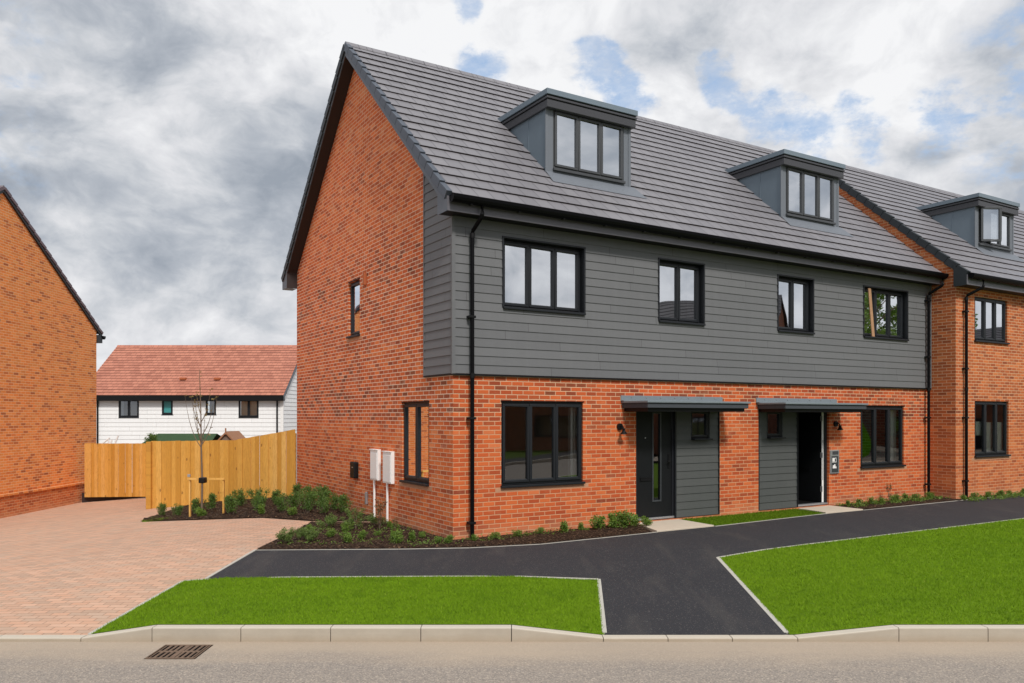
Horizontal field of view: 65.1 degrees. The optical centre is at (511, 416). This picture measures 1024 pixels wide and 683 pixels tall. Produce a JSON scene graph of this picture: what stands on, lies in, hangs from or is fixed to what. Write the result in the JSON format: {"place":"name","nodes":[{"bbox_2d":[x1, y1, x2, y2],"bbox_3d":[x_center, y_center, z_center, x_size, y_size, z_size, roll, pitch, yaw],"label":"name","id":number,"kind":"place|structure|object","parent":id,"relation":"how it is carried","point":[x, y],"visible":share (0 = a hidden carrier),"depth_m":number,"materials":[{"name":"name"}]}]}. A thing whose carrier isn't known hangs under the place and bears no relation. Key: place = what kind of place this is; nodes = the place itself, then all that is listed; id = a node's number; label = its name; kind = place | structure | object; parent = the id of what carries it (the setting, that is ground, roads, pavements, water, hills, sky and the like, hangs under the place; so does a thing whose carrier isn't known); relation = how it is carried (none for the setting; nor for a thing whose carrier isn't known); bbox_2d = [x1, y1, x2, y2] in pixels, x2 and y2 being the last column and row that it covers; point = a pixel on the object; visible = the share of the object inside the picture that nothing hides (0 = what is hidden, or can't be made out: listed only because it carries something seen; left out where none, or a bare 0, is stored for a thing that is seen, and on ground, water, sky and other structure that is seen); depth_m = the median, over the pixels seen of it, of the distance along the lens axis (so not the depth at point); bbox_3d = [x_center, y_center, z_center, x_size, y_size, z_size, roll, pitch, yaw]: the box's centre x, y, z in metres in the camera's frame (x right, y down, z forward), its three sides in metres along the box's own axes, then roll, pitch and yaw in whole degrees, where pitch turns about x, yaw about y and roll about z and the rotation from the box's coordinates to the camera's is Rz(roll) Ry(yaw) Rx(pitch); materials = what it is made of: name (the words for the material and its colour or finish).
{"place":"outdoors","nodes":[
{"label":"outdoors","id":0,"kind":"place"},
{"bbox_2d":[0,497,383,634],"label":"driveway paving","id":1,"kind":"structure","parent":0,"point":[84,568],"depth_m":12.13,"materials":[{"name":"brick"}]},
{"bbox_2d":[96,345,296,443],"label":"white boarded house","id":2,"kind":"structure","parent":0,"point":[142,391],"depth_m":46.41,"materials":[{"name":"plastic"}]},
{"bbox_2d":[119,401,138,417],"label":"window","id":3,"kind":"structure","parent":2,"relation":"in","point":[120,416],"depth_m":45.99,"materials":[{"name":"black glass"}]},
{"bbox_2d":[162,401,172,414],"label":"window","id":4,"kind":"structure","parent":2,"relation":"in","point":[167,406],"depth_m":46.01,"materials":[{"name":"teal glass"}]},
{"bbox_2d":[206,401,215,414],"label":"window","id":5,"kind":"structure","parent":2,"relation":"in","point":[206,401],"depth_m":46.00,"materials":[{"name":"black glass"}]},
{"bbox_2d":[239,401,258,417],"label":"window","id":6,"kind":"structure","parent":2,"relation":"in","point":[248,415],"depth_m":46.00,"materials":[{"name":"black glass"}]},
{"bbox_2d":[142,496,369,520],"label":"planting bed","id":7,"kind":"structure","parent":0,"point":[269,512],"depth_m":17.03,"materials":[{"name":"brown soil"}]},
{"bbox_2d":[156,502,167,516],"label":"shrub","id":8,"kind":"object","parent":7,"relation":"on","point":[162,507],"visible":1,"depth_m":17.73,"materials":[{"name":"green plant"}]},
{"bbox_2d":[171,504,183,514],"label":"shrub","id":9,"kind":"object","parent":7,"relation":"on","point":[178,510],"visible":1,"depth_m":17.58,"materials":[{"name":"green plant"}]},
{"bbox_2d":[191,497,203,514],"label":"shrub","id":10,"kind":"object","parent":7,"relation":"on","point":[196,503],"visible":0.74,"depth_m":17.46,"materials":[{"name":"green plant"}]},
{"bbox_2d":[184,370,216,507],"bbox_3d":[-6.615,0.584,17.077,0.603,3.166,0.444,0,0,-37],"label":"young tree","id":11,"kind":"object","parent":7,"relation":"on","point":[201,434],"visible":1,"depth_m":17.04,"materials":[{"name":"brown plant"}]},
{"bbox_2d":[194,506,207,515],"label":"shrub","id":12,"kind":"object","parent":7,"relation":"on","point":[200,511],"visible":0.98,"depth_m":16.98,"materials":[{"name":"green plant"}]},
{"bbox_2d":[187,474,224,516],"bbox_3d":[-6.560,1.710,17.135,0.800,0.940,0.250,0,0,0],"label":"tree stake","id":13,"kind":"object","parent":7,"relation":"on","point":[203,479],"visible":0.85,"depth_m":17.20,"materials":[{"name":"brown wood"}]},
{"bbox_2d":[232,488,250,505],"bbox_3d":[-6.299,1.883,18.570,0.361,0.459,0.438,0,0,28],"label":"shrub","id":14,"kind":"object","parent":7,"relation":"on","point":[240,497],"visible":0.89,"depth_m":18.53,"materials":[{"name":"green plant"}]},
{"bbox_2d":[249,487,269,508],"bbox_3d":[-5.603,1.808,17.669,0.384,0.491,0.465,0,0,37],"label":"shrub","id":15,"kind":"object","parent":7,"relation":"on","point":[256,490],"visible":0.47,"depth_m":17.63,"materials":[{"name":"green plant"}]},
{"bbox_2d":[252,493,267,511],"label":"shrub","id":16,"kind":"object","parent":7,"relation":"on","point":[261,500],"visible":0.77,"depth_m":16.78,"materials":[{"name":"green plant"}]},
{"bbox_2d":[257,504,265,513],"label":"shrub","id":17,"kind":"object","parent":7,"relation":"on","point":[261,510],"visible":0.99,"depth_m":16.32,"materials":[{"name":"green plant"}]},
{"bbox_2d":[271,489,283,505],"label":"shrub","id":18,"kind":"object","parent":7,"relation":"on","point":[274,495],"visible":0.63,"depth_m":17.86,"materials":[{"name":"green plant"}]},
{"bbox_2d":[274,493,289,512],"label":"shrub","id":19,"kind":"object","parent":7,"relation":"on","point":[281,504],"visible":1,"depth_m":16.58,"materials":[{"name":"green plant"}]},
{"bbox_2d":[287,505,297,515],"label":"shrub","id":20,"kind":"object","parent":7,"relation":"on","point":[290,511],"visible":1,"depth_m":16.10,"materials":[{"name":"green plant"}]},
{"bbox_2d":[287,491,301,506],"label":"shrub","id":21,"kind":"object","parent":7,"relation":"on","point":[294,502],"visible":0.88,"depth_m":17.23,"materials":[{"name":"green plant"}]},
{"bbox_2d":[291,483,303,500],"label":"shrub","id":22,"kind":"object","parent":7,"relation":"on","point":[296,487],"visible":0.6,"depth_m":18.65,"materials":[{"name":"green plant"}]},
{"bbox_2d":[296,490,317,512],"bbox_3d":[-4.221,1.763,16.609,0.448,0.479,0.370,0,0,13],"label":"shrub","id":23,"kind":"object","parent":7,"relation":"on","point":[308,506],"visible":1,"depth_m":16.56,"materials":[{"name":"green plant"}]},
{"bbox_2d":[302,483,320,503],"bbox_3d":[-4.538,1.760,18.070,0.390,0.485,0.472,0,0,10],"label":"shrub","id":24,"kind":"object","parent":7,"relation":"on","point":[308,488],"visible":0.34,"depth_m":18.01,"materials":[{"name":"green plant"}]},
{"bbox_2d":[310,488,331,508],"bbox_3d":[-4.070,1.767,17.212,0.472,0.472,0.390,0,0,8],"label":"shrub","id":25,"kind":"object","parent":7,"relation":"on","point":[323,494],"visible":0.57,"depth_m":17.16,"materials":[{"name":"green plant"}]},
{"bbox_2d":[315,497,328,514],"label":"shrub","id":26,"kind":"object","parent":7,"relation":"on","point":[324,504],"visible":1,"depth_m":16.28,"materials":[{"name":"green plant"}]},
{"bbox_2d":[318,485,331,499],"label":"shrub","id":27,"kind":"object","parent":7,"relation":"on","point":[323,488],"visible":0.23,"depth_m":17.87,"materials":[{"name":"green plant"}]},
{"bbox_2d":[327,492,341,509],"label":"shrub","id":28,"kind":"object","parent":7,"relation":"on","point":[334,501],"visible":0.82,"depth_m":16.87,"materials":[{"name":"green plant"}]},
{"bbox_2d":[337,494,353,512],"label":"shrub","id":29,"kind":"object","parent":7,"relation":"on","point":[343,499],"visible":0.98,"depth_m":16.37,"materials":[{"name":"green plant"}]},
{"bbox_2d":[151,499,650,548],"bbox_3d":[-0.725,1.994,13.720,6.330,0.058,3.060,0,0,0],"label":"front bed soil","id":30,"kind":"structure","parent":0,"point":[578,535],"depth_m":13.03,"materials":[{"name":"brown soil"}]},
{"bbox_2d":[203,492,216,510],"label":"shrub","id":31,"kind":"object","parent":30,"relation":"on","point":[211,500],"visible":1,"depth_m":18.27,"materials":[{"name":"green plant"}]},
{"bbox_2d":[224,494,239,514],"bbox_3d":[-5.919,1.849,16.913,0.338,0.469,0.270,0,0,-33],"label":"shrub","id":32,"kind":"object","parent":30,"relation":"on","point":[228,503],"visible":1,"depth_m":16.87,"materials":[{"name":"green plant"}]},
{"bbox_2d":[275,527,295,542],"bbox_3d":[-3.583,1.865,12.585,0.334,0.272,0.316,0,0,2],"label":"shrub","id":33,"kind":"object","parent":30,"relation":"on","point":[287,537],"visible":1,"depth_m":12.59,"materials":[{"name":"green plant"}]},
{"bbox_2d":[295,527,309,538],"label":"shrub","id":34,"kind":"object","parent":30,"relation":"on","point":[301,534],"visible":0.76,"depth_m":12.96,"materials":[{"name":"green plant"}]},
{"bbox_2d":[303,526,321,541],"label":"shrub","id":35,"kind":"object","parent":30,"relation":"on","point":[312,535],"visible":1,"depth_m":12.74,"materials":[{"name":"green plant"}]},
{"bbox_2d":[315,514,337,527],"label":"shrub","id":36,"kind":"object","parent":30,"relation":"on","point":[329,520],"visible":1,"depth_m":14.46,"materials":[{"name":"green plant"}]},
{"bbox_2d":[325,528,336,536],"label":"bedding plant","id":37,"kind":"object","parent":30,"relation":"on","point":[330,532],"visible":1,"depth_m":13.27,"materials":[{"name":"green plant"}]},
{"bbox_2d":[339,531,351,542],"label":"bedding plant","id":38,"kind":"object","parent":30,"relation":"on","point":[347,537],"visible":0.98,"depth_m":12.62,"materials":[{"name":"green plant"}]},
{"bbox_2d":[340,522,355,531],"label":"bedding plant","id":39,"kind":"object","parent":30,"relation":"on","point":[345,527],"visible":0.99,"depth_m":13.90,"materials":[{"name":"green plant"}]},
{"bbox_2d":[339,515,361,527],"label":"shrub","id":40,"kind":"object","parent":30,"relation":"on","point":[351,520],"visible":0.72,"depth_m":14.32,"materials":[{"name":"green plant"}]},
{"bbox_2d":[344,507,365,519],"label":"shrub","id":41,"kind":"object","parent":30,"relation":"on","point":[360,514],"visible":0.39,"depth_m":14.95,"materials":[{"name":"green plant"}]},
{"bbox_2d":[351,508,359,528],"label":"bedding plant","id":42,"kind":"object","parent":30,"relation":"on","point":[356,513],"visible":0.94,"depth_m":14.10,"materials":[{"name":"green plant"}]},
{"bbox_2d":[364,513,386,524],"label":"shrub","id":43,"kind":"object","parent":30,"relation":"on","point":[371,518],"visible":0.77,"depth_m":14.61,"materials":[{"name":"green plant"}]},
{"bbox_2d":[374,498,387,528],"bbox_3d":[-2.328,1.726,14.187,0.251,0.551,0.290,0,0,-8],"label":"bedding plant","id":44,"kind":"object","parent":30,"relation":"on","point":[379,519],"visible":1,"depth_m":14.20,"materials":[{"name":"brown plant"}]},
{"bbox_2d":[389,529,403,542],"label":"bedding plant","id":45,"kind":"object","parent":30,"relation":"on","point":[394,537],"visible":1,"depth_m":12.63,"materials":[{"name":"green plant"}]},
{"bbox_2d":[444,535,454,542],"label":"bedding plant","id":46,"kind":"object","parent":30,"relation":"on","point":[448,538],"visible":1,"depth_m":12.61,"materials":[{"name":"green plant"}]},
{"bbox_2d":[559,520,568,531],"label":"bedding plant","id":47,"kind":"object","parent":30,"relation":"on","point":[564,527],"visible":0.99,"depth_m":13.80,"materials":[{"name":"green plant"}]},
{"bbox_2d":[589,515,605,528],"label":"shrub","id":48,"kind":"object","parent":30,"relation":"on","point":[600,522],"visible":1,"depth_m":14.14,"materials":[{"name":"green plant"}]},
{"bbox_2d":[607,511,624,527],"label":"shrub","id":49,"kind":"object","parent":30,"relation":"on","point":[614,521],"visible":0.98,"depth_m":14.31,"materials":[{"name":"green plant"}]},
{"bbox_2d":[617,509,635,525],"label":"shrub","id":50,"kind":"object","parent":30,"relation":"on","point":[625,520],"visible":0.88,"depth_m":14.45,"materials":[{"name":"green plant"}]},
{"bbox_2d":[629,512,639,524],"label":"shrub","id":51,"kind":"object","parent":30,"relation":"on","point":[636,520],"visible":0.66,"depth_m":14.62,"materials":[{"name":"green plant"}]},
{"bbox_2d":[639,516,651,525],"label":"shrub","id":52,"kind":"object","parent":30,"relation":"on","point":[645,521],"visible":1,"depth_m":14.63,"materials":[{"name":"green plant"}]},
{"bbox_2d":[277,491,1023,546],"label":"ground cover","id":53,"kind":"object","parent":30,"relation":"on","point":[975,498],"visible":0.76,"depth_m":17.90,"materials":[{"name":"green plant"}]},
{"bbox_2d":[0,642,1023,682],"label":"road","id":54,"kind":"structure","parent":0,"point":[545,662],"depth_m":7.52,"materials":[{"name":"asphalt"}]},
{"bbox_2d":[144,645,212,658],"bbox_3d":[-3.260,2.307,7.860,0.490,0.010,0.480,0,0,0],"label":"drain grate","id":55,"kind":"object","parent":54,"relation":"on","point":[179,651],"visible":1,"depth_m":7.83,"materials":[{"name":"metal"}]},
{"bbox_2d":[0,0,1023,412],"label":"sky","id":56,"kind":"structure","parent":0,"point":[161,152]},
{"bbox_2d":[95,501,1023,641],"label":"ground","id":57,"kind":"structure","parent":0,"point":[520,625],"depth_m":8.49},
{"bbox_2d":[0,185,105,517],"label":"brick gable house","id":58,"kind":"structure","parent":57,"relation":"on","point":[50,329],"depth_m":23.75,"materials":[{"name":"orange brick"}]},
{"bbox_2d":[82,443,145,502],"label":"timber gate","id":59,"kind":"structure","parent":57,"relation":"on","point":[116,471],"depth_m":25.56,"materials":[{"name":"brown wood"}]},
{"bbox_2d":[88,579,201,634],"bbox_3d":[-4.327,2.233,9.419,0.287,0.243,2.129,0,0,10],"label":"path edging","id":60,"kind":"object","parent":57,"relation":"on","point":[133,608],"visible":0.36,"depth_m":9.28,"materials":[{"name":"concrete"}]},
{"bbox_2d":[145,432,157,441],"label":"shrub","id":61,"kind":"object","parent":57,"relation":"on","point":[151,437],"visible":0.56,"depth_m":28.54,"materials":[{"name":"green plant"}]},
{"bbox_2d":[143,434,220,442],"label":"garden shed","id":62,"kind":"structure","parent":57,"relation":"on","point":[175,437],"depth_m":29.53,"materials":[{"name":"green wood"}]},
{"bbox_2d":[146,429,296,508],"bbox_3d":[-7.494,1.428,20.834,4.013,2.204,0.477,0,0,6],"label":"close board fence","id":63,"kind":"object","parent":57,"relation":"on","point":[268,461],"visible":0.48,"depth_m":20.88,"materials":[{"name":"brown wood"}]},
{"bbox_2d":[205,549,256,578],"bbox_3d":[-3.940,2.108,11.315,0.040,0.170,1.746,0,0,3],"label":"path edging","id":64,"kind":"object","parent":57,"relation":"on","point":[226,566],"visible":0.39,"depth_m":11.20,"materials":[{"name":"concrete"}]},
{"bbox_2d":[218,428,244,439],"bbox_3d":[-10.050,1.670,28.805,0.800,2.520,1.390,0,0,0],"label":"playhouse","id":65,"kind":"object","parent":57,"relation":"on","point":[231,435],"visible":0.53,"depth_m":28.34,"materials":[{"name":"brown wood"}]},
{"bbox_2d":[91,575,603,634],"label":"verge turf","id":66,"kind":"structure","parent":57,"relation":"on","point":[424,609],"depth_m":9.15,"materials":[{"name":"green plant"}]},
{"bbox_2d":[205,576,606,634],"bbox_3d":[-1.416,2.221,9.478,5.162,0.266,2.154,0,0,0],"label":"path edging","id":67,"kind":"object","parent":57,"relation":"on","point":[604,629],"visible":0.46,"depth_m":10.40,"materials":[{"name":"concrete"}]},
{"bbox_2d":[264,532,655,549],"bbox_3d":[-0.578,2.070,12.754,6.704,0.097,0.782,0,0,-16],"label":"path edging","id":68,"kind":"object","parent":57,"relation":"on","point":[449,548],"visible":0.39,"depth_m":12.29,"materials":[{"name":"concrete"}]},
{"bbox_2d":[0,625,1023,641],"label":"kerb","id":69,"kind":"structure","parent":57,"relation":"on","point":[496,633],"depth_m":8.21,"materials":[{"name":"concrete"}]},
{"bbox_2d":[281,41,948,539],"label":"semi detached house","id":70,"kind":"structure","parent":57,"relation":"on","point":[515,305],"depth_m":15.88,"materials":[{"name":"red brick"}]},
{"bbox_2d":[346,280,359,338],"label":"window","id":71,"kind":"structure","parent":70,"relation":"in","point":[355,287],"depth_m":17.05,"materials":[{"name":"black glass"}]},
{"bbox_2d":[350,461,357,477],"bbox_3d":[-3.324,1.120,16.811,0.101,0.340,0.329,0,0,-32],"label":"car charger","id":72,"kind":"object","parent":70,"relation":"attached to","point":[353,469],"visible":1,"depth_m":16.68,"materials":[{"name":"black plastic"}]},
{"bbox_2d":[369,449,380,516],"bbox_3d":[-2.700,1.368,15.804,0.090,1.444,0.400,0,0,-32],"label":"meter box","id":73,"kind":"object","parent":70,"relation":"attached to","point":[375,464],"visible":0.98,"depth_m":15.78,"materials":[{"name":"white plastic"}]},
{"bbox_2d":[370,453,376,478],"bbox_3d":[-2.727,0.972,15.788,0.009,0.505,0.340,0,0,-32],"label":"door","id":74,"kind":"structure","parent":73,"relation":"in","point":[373,456],"depth_m":15.78,"materials":[{"name":"white plastic"}]},
{"bbox_2d":[382,451,393,520],"bbox_3d":[-2.355,1.375,15.242,0.090,1.429,0.420,0,0,-32],"label":"meter box","id":75,"kind":"object","parent":70,"relation":"attached to","point":[388,467],"visible":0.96,"depth_m":15.22,"materials":[{"name":"white plastic"}]},
{"bbox_2d":[383,455,389,481],"bbox_3d":[-2.382,0.990,15.225,0.009,0.510,0.360,0,0,-32],"label":"door","id":76,"kind":"structure","parent":75,"relation":"in","point":[386,458],"depth_m":15.22,"materials":[{"name":"white plastic"}]},
{"bbox_2d":[399,402,428,486],"bbox_3d":[-1.704,0.478,14.329,0.180,1.460,1.156,0,0,-32],"label":"window","id":77,"kind":"structure","parent":70,"relation":"in","point":[416,414],"depth_m":14.32,"materials":[{"name":"black glass"}]},
{"bbox_2d":[500,402,584,487],"bbox_3d":[0.535,0.479,14.004,1.747,1.461,0.160,0,0,-32],"label":"window","id":78,"kind":"structure","parent":70,"relation":"in","point":[528,481],"depth_m":13.96,"materials":[{"name":"black plastic"}]},
{"bbox_2d":[503,240,585,314],"bbox_3d":[0.539,-2.413,14.024,1.714,1.195,0.230,0,0,-32],"label":"window","id":79,"kind":"structure","parent":70,"relation":"in","point":[538,278],"depth_m":14.07,"materials":[{"name":"clear glass"}]},
{"bbox_2d":[617,423,626,434],"bbox_3d":[2.042,0.232,14.780,0.140,0.208,0.205,0,0,-32],"label":"wall lamp","id":80,"kind":"object","parent":70,"relation":"attached to","point":[620,426],"visible":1,"depth_m":14.80,"materials":[{"name":"black plastic"}]},
{"bbox_2d":[637,412,670,517],"bbox_3d":[2.739,0.871,15.389,0.887,2.118,0.117,0,0,-32],"label":"front door","id":81,"kind":"structure","parent":70,"relation":"in","point":[647,506],"depth_m":15.37,"materials":[{"name":"black"}]},
{"bbox_2d":[659,261,705,325],"bbox_3d":[3.278,-2.403,15.703,1.199,1.205,0.230,0,0,-32],"label":"window","id":82,"kind":"structure","parent":70,"relation":"in","point":[679,283],"depth_m":15.73,"materials":[{"name":"clear glass"}]},
{"bbox_2d":[691,412,712,439],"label":"window","id":83,"kind":"structure","parent":70,"relation":"in","point":[693,437],"depth_m":16.04,"materials":[{"name":"black glass"}]},
{"bbox_2d":[767,412,785,438],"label":"window","id":84,"kind":"structure","parent":70,"relation":"in","point":[769,436],"depth_m":17.19,"materials":[{"name":"black glass"}]},
{"bbox_2d":[778,277,814,334],"bbox_3d":[6.123,-2.403,17.448,1.164,1.195,0.230,0,0,-32],"label":"window","id":85,"kind":"structure","parent":70,"relation":"in","point":[793,293],"depth_m":17.48,"materials":[{"name":"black glass"}]},
{"bbox_2d":[798,412,823,501],"bbox_3d":[6.764,0.875,18.415,0.086,2.110,0.902,0,0,-32],"label":"front door","id":86,"kind":"structure","parent":70,"relation":"in","point":[810,424],"depth_m":18.26,"materials":[{"name":"black plastic"}]},
{"bbox_2d":[830,450,838,473],"bbox_3d":[7.279,1.025,18.089,0.310,0.530,0.034,0,0,-32],"label":"sign board","id":87,"kind":"object","parent":70,"relation":"attached to","point":[834,461],"visible":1,"depth_m":18.06,"materials":[{"name":"metal"}]},
{"bbox_2d":[868,288,874,336],"bbox_3d":[8.402,-2.425,18.747,0.246,1.130,0.024,0,0,-31],"label":"bare plank","id":88,"kind":"object","parent":70,"relation":"on","point":[871,312],"visible":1,"depth_m":18.73,"materials":[{"name":"beige wood"}]},
{"bbox_2d":[860,406,905,468],"bbox_3d":[8.795,0.484,19.071,1.716,1.451,0.160,0,0,-32],"label":"window","id":89,"kind":"structure","parent":70,"relation":"in","point":[887,463],"depth_m":19.18,"materials":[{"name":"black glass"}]},
{"bbox_2d":[863,288,908,340],"bbox_3d":[8.864,-2.423,19.131,1.724,1.185,0.230,0,0,-32],"label":"window","id":90,"kind":"structure","parent":70,"relation":"in","point":[887,306],"depth_m":19.24,"materials":[{"name":"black glass"}]},
{"bbox_2d":[639,519,713,531],"bbox_3d":[2.893,2.040,14.836,1.428,0.080,0.992,0,0,-31],"label":"slab","id":91,"kind":"object","parent":57,"relation":"on","point":[667,525],"depth_m":14.69,"materials":[{"name":"beige concrete"}]},
{"bbox_2d":[682,508,824,525],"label":"grass patch","id":92,"kind":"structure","parent":57,"relation":"on","point":[750,518],"depth_m":15.84,"materials":[{"name":"green plant"}]},
{"bbox_2d":[718,513,826,525],"bbox_3d":[5.145,2.067,15.743,3.412,0.090,0.063,0,0,-34],"label":"path edging","id":93,"kind":"object","parent":57,"relation":"on","point":[770,519],"visible":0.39,"depth_m":15.72,"materials":[{"name":"concrete"}]},
{"bbox_2d":[798,505,862,513],"bbox_3d":[6.856,2.040,17.353,1.180,0.080,0.845,0,0,-31],"label":"doorstep","id":94,"kind":"structure","parent":57,"relation":"on","point":[828,509],"depth_m":17.22,"materials":[{"name":"beige concrete"}]},
{"bbox_2d":[716,518,1020,634],"bbox_3d":[20.682,2.188,22.006,44.773,0.332,2.723,0,0,-34],"label":"path edging","id":95,"kind":"object","parent":57,"relation":"on","point":[770,615],"visible":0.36,"depth_m":10.30,"materials":[{"name":"concrete"}]},
{"bbox_2d":[719,518,1023,634],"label":"verge turf","id":96,"kind":"structure","parent":57,"relation":"on","point":[855,602],"depth_m":10.14,"materials":[{"name":"green plant"}]},
{"bbox_2d":[839,165,1023,500],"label":"brick house","id":97,"kind":"structure","parent":57,"relation":"on","point":[972,245],"depth_m":20.53,"materials":[{"name":"red brick"}]},
{"bbox_2d":[974,297,1009,344],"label":"window","id":98,"kind":"structure","parent":97,"relation":"in","point":[990,315],"depth_m":20.42,"materials":[{"name":"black glass"}]},
{"bbox_2d":[974,401,1010,457],"bbox_3d":[12.177,0.322,20.393,1.645,1.406,0.175,0,0,-32],"label":"window","id":99,"kind":"structure","parent":97,"relation":"in","point":[994,453],"depth_m":20.50,"materials":[{"name":"black plastic"}]},
{"bbox_2d":[866,496,996,509],"bbox_3d":[23.793,2.067,27.406,38.182,0.090,0.055,0,0,-32],"label":"path edging","id":100,"kind":"object","parent":57,"relation":"on","point":[919,504],"visible":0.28,"depth_m":18.39,"materials":[{"name":"concrete"}]},
{"bbox_2d":[207,495,1023,634],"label":"tarmac path","id":101,"kind":"structure","parent":0,"point":[681,582],"depth_m":11.40,"materials":[{"name":"grey asphalt"}]},
{"bbox_2d":[834,494,1006,509],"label":"bed soil","id":102,"kind":"structure","parent":0,"point":[891,504],"depth_m":18.34,"materials":[{"name":"brown soil"}]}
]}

